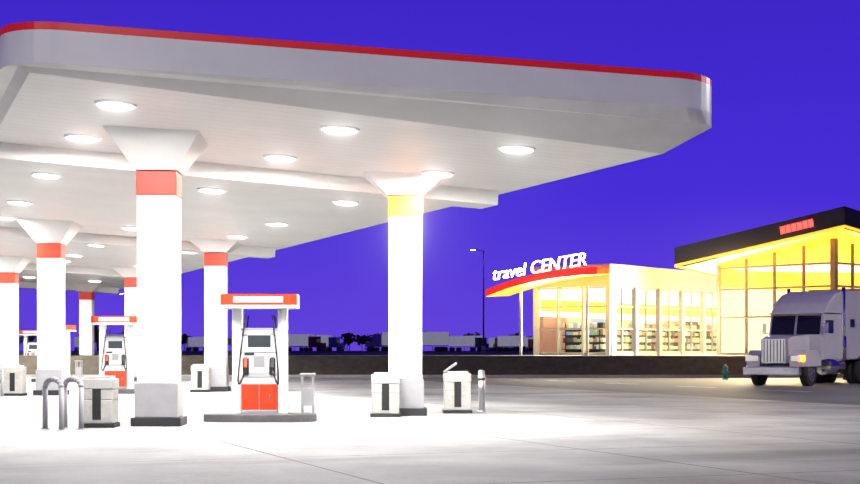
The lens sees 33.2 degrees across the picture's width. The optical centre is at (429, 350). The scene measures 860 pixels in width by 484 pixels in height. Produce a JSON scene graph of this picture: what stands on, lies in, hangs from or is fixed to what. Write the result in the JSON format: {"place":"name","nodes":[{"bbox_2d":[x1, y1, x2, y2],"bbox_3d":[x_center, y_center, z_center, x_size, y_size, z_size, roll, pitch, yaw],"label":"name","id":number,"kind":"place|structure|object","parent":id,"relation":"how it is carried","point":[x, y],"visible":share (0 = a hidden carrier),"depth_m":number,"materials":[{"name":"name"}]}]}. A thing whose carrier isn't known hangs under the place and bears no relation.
{"place":"outdoors","nodes":[
{"label":"outdoors","id":0,"kind":"place"},
{"bbox_2d":[0,377,859,483],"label":"forecourt concrete","id":1,"kind":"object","parent":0,"point":[523,435],"depth_m":22.63,"materials":[{"name":"white concrete"}]},
{"bbox_2d":[0,366,4,396],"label":"guard","id":2,"kind":"object","parent":1,"relation":"on","point":[1,382],"visible":0.94,"depth_m":45.09,"materials":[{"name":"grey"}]},
{"bbox_2d":[0,273,19,366],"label":"column","id":3,"kind":"structure","parent":1,"relation":"on","point":[9,318],"depth_m":63.57,"materials":[{"name":"white paint"}]},
{"bbox_2d":[2,365,26,395],"bbox_3d":[-13.228,0.968,45.996,0.660,0.965,0.660,0,0,-2],"label":"bin","id":4,"kind":"object","parent":1,"relation":"on","point":[14,380],"visible":0.85,"depth_m":45.69,"materials":[{"name":"white plastic"}]},
{"bbox_2d":[19,330,36,354],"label":"fuel pump","id":5,"kind":"object","parent":1,"relation":"on","point":[30,347],"visible":0.23,"depth_m":82.13,"materials":[{"name":"white metal"}]},
{"bbox_2d":[33,244,68,394],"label":"column","id":6,"kind":"structure","parent":1,"relation":"on","point":[51,258],"depth_m":46.23,"materials":[{"name":"white paint"}]},
{"bbox_2d":[40,377,66,429],"bbox_3d":[-6.865,0.990,26.325,0.180,1.020,0.780,0,0,-43],"label":"guard","id":7,"kind":"object","parent":1,"relation":"on","point":[49,380],"visible":0.94,"depth_m":26.34,"materials":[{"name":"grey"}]},
{"bbox_2d":[31,325,82,381],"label":"fuel pump","id":8,"kind":"object","parent":1,"relation":"on","point":[68,330],"visible":0.25,"depth_m":65.44,"materials":[{"name":"white metal"}]},
{"bbox_2d":[63,376,85,429],"bbox_3d":[-6.573,0.990,26.598,0.180,1.020,0.780,0,0,-43],"label":"guard","id":9,"kind":"object","parent":1,"relation":"on","point":[77,380],"visible":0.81,"depth_m":26.37,"materials":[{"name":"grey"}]},
{"bbox_2d":[79,292,94,354],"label":"column","id":10,"kind":"structure","parent":1,"relation":"on","point":[86,327],"depth_m":84.33,"materials":[{"name":"white paint"}]},
{"bbox_2d":[81,376,119,427],"bbox_3d":[-6.232,0.968,27.258,0.660,0.965,0.660,0,0,-2],"label":"bin","id":11,"kind":"object","parent":1,"relation":"on","point":[100,401],"visible":0.79,"depth_m":26.95,"materials":[{"name":"white plastic"}]},
{"bbox_2d":[91,316,136,393],"bbox_3d":[-10.463,0.160,48.236,2.300,2.580,1.022,0,0,-2],"label":"fuel pump","id":12,"kind":"object","parent":1,"relation":"on","point":[116,357],"visible":0.81,"depth_m":47.99,"materials":[{"name":"white metal"}]},
{"bbox_2d":[124,278,136,380],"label":"column","id":13,"kind":"structure","parent":1,"relation":"on","point":[130,285],"depth_m":67.93,"materials":[{"name":"white paint"}]},
{"bbox_2d":[130,171,186,425],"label":"column","id":14,"kind":"structure","parent":1,"relation":"on","point":[158,393],"depth_m":27.49,"materials":[{"name":"white paint"}]},
{"bbox_2d":[0,21,711,293],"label":"canopy","id":15,"kind":"object","parent":14,"relation":"on","point":[264,148],"visible":0.85,"depth_m":26.54,"materials":[{"name":"white metal"}]},
{"bbox_2d":[190,364,210,391],"bbox_3d":[-7.968,0.968,50.224,0.660,0.965,0.660,0,0,-2],"label":"bin","id":16,"kind":"object","parent":1,"relation":"on","point":[200,377],"visible":0.9,"depth_m":49.92,"materials":[{"name":"white plastic"}]},
{"bbox_2d":[204,253,230,391],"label":"column","id":17,"kind":"structure","parent":1,"relation":"on","point":[215,315],"depth_m":50.61,"materials":[{"name":"white paint"}]},
{"bbox_2d":[203,294,316,421],"bbox_3d":[-3.467,0.160,29.498,2.300,2.580,1.022,0,0,-2],"label":"fuel pump","id":18,"kind":"object","parent":1,"relation":"on","point":[259,374],"visible":1,"depth_m":29.25,"materials":[{"name":"white metal"}]},
{"bbox_2d":[370,372,400,416],"bbox_3d":[-0.973,0.968,31.486,0.660,0.965,0.660,0,0,-2],"label":"bin","id":19,"kind":"object","parent":1,"relation":"on","point":[385,394],"visible":1,"depth_m":31.18,"materials":[{"name":"white plastic"}]},
{"bbox_2d":[388,196,426,415],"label":"column","id":20,"kind":"structure","parent":1,"relation":"on","point":[405,214],"depth_m":31.88,"materials":[{"name":"white paint"}]},
{"bbox_2d":[442,362,471,413],"bbox_3d":[0.625,0.867,33.321,0.660,1.166,0.660,0,0,-2],"label":"wash station","id":21,"kind":"object","parent":1,"relation":"on","point":[457,391],"visible":1,"depth_m":33.02,"materials":[{"name":"white plastic"}]},
{"bbox_2d":[477,370,485,411],"bbox_3d":[1.210,0.953,33.867,0.220,0.995,0.220,0,0,-43],"label":"bollard","id":22,"kind":"object","parent":1,"relation":"on","point":[481,390],"visible":0.92,"depth_m":33.81,"materials":[{"name":"silver metal"}]},
{"bbox_2d":[0,0,859,350],"label":"sky","id":23,"kind":"structure","parent":0,"point":[782,143],"materials":[{"name":"blue"}]},
{"bbox_2d":[423,378,859,404],"bbox_3d":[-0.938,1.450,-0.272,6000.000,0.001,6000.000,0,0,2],"label":"ground","id":24,"kind":"structure","parent":0,"point":[839,391],"depth_m":57.66,"materials":[{"name":"grey asphalt"}]},
{"bbox_2d":[19,351,859,377],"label":"wall","id":25,"kind":"structure","parent":24,"relation":"on","point":[435,364],"depth_m":76.71,"materials":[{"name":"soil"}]},
{"bbox_2d":[20,335,36,341],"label":"tree","id":26,"kind":"object","parent":25,"relation":"on","point":[32,337],"visible":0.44,"depth_m":484.91,"materials":[{"name":"black plant"}]},
{"bbox_2d":[74,337,94,350],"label":"parked truck","id":27,"kind":"object","parent":25,"relation":"on","point":[76,341],"visible":0.17,"depth_m":427.03,"materials":[{"name":"grey"}]},
{"bbox_2d":[94,325,107,339],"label":"tree","id":28,"kind":"object","parent":25,"relation":"on","point":[96,330],"visible":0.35,"depth_m":641.67,"materials":[{"name":"black plant"}]},
{"bbox_2d":[94,335,107,342],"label":"tree","id":29,"kind":"object","parent":25,"relation":"on","point":[97,340],"visible":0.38,"depth_m":471.34,"materials":[{"name":"black plant"}]},
{"bbox_2d":[95,334,124,350],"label":"parked truck","id":30,"kind":"object","parent":25,"relation":"on","point":[111,335],"visible":0.1,"depth_m":353.12,"materials":[{"name":"grey metal"}]},
{"bbox_2d":[181,333,190,350],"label":"tree","id":31,"kind":"object","parent":25,"relation":"on","point":[184,336],"visible":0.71,"depth_m":654.23,"materials":[{"name":"black plant"}]},
{"bbox_2d":[186,337,203,350],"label":"parked truck","id":32,"kind":"object","parent":25,"relation":"on","point":[193,342],"visible":0.94,"depth_m":421.88,"materials":[{"name":"grey metal"}]},
{"bbox_2d":[288,334,326,350],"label":"parked truck","id":33,"kind":"object","parent":25,"relation":"on","point":[301,341],"visible":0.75,"depth_m":347.39,"materials":[{"name":"grey metal"}]},
{"bbox_2d":[288,335,345,350],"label":"parked truck","id":34,"kind":"object","parent":25,"relation":"on","point":[330,341],"visible":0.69,"depth_m":368.02,"materials":[{"name":"blue"}]},
{"bbox_2d":[341,338,351,350],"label":"tree","id":35,"kind":"object","parent":25,"relation":"on","point":[345,342],"visible":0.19,"depth_m":631.38,"materials":[{"name":"black plant"}]},
{"bbox_2d":[340,332,358,350],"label":"tree","id":36,"kind":"object","parent":25,"relation":"on","point":[347,337],"visible":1,"depth_m":453.13,"materials":[{"name":"black plant"}]},
{"bbox_2d":[354,334,368,344],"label":"tree","id":37,"kind":"object","parent":25,"relation":"on","point":[361,340],"visible":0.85,"depth_m":635.76,"materials":[{"name":"black plant"}]},
{"bbox_2d":[364,332,448,351],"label":"parked truck","id":38,"kind":"object","parent":25,"relation":"on","point":[431,339],"visible":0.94,"depth_m":303.86,"materials":[{"name":"grey metal"}]},
{"bbox_2d":[449,336,489,350],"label":"parked truck","id":39,"kind":"object","parent":25,"relation":"on","point":[472,342],"visible":0.83,"depth_m":383.95,"materials":[{"name":"grey metal"}]},
{"bbox_2d":[463,332,479,347],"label":"tree","id":40,"kind":"object","parent":25,"relation":"on","point":[476,334],"visible":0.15,"depth_m":442.20,"materials":[{"name":"black plant"}]},
{"bbox_2d":[469,249,485,352],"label":"lamp post","id":41,"kind":"object","parent":25,"relation":"on","point":[483,348],"visible":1,"depth_m":169.48,"materials":[{"name":"metal"}]},
{"bbox_2d":[489,338,526,350],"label":"parked truck","id":42,"kind":"object","parent":25,"relation":"on","point":[491,341],"visible":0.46,"depth_m":444.20,"materials":[{"name":"grey metal"}]},
{"bbox_2d":[492,336,525,350],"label":"parked truck","id":43,"kind":"object","parent":25,"relation":"on","point":[504,342],"visible":0.96,"depth_m":387.69,"materials":[{"name":"grey metal"}]},
{"bbox_2d":[503,337,532,350],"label":"parked truck","id":44,"kind":"object","parent":25,"relation":"on","point":[529,342],"visible":0.12,"depth_m":436.49,"materials":[{"name":"grey"}]},
{"bbox_2d":[485,264,715,354],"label":"convenience store","id":45,"kind":"structure","parent":25,"relation":"on","point":[604,309],"depth_m":87.00,"materials":[{"name":"beige"}]},
{"bbox_2d":[493,253,586,279],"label":"store sign","id":46,"kind":"object","parent":45,"relation":"attached to","point":[543,265],"visible":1,"depth_m":82.84,"materials":[{"name":"white"}]},
{"bbox_2d":[675,206,859,354],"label":"glass pavilion","id":47,"kind":"structure","parent":25,"relation":"on","point":[757,272],"depth_m":83.09,"materials":[{"name":"yellow"}]},
{"bbox_2d":[722,364,728,379],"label":"hydrant","id":48,"kind":"object","parent":24,"relation":"on","point":[725,371],"visible":1,"depth_m":71.15,"materials":[{"name":"teal metal"}]},
{"bbox_2d":[743,287,859,385],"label":"semi truck","id":49,"kind":"object","parent":24,"relation":"on","point":[812,338],"visible":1,"depth_m":59.92,"materials":[{"name":"grey metal"}]}
]}

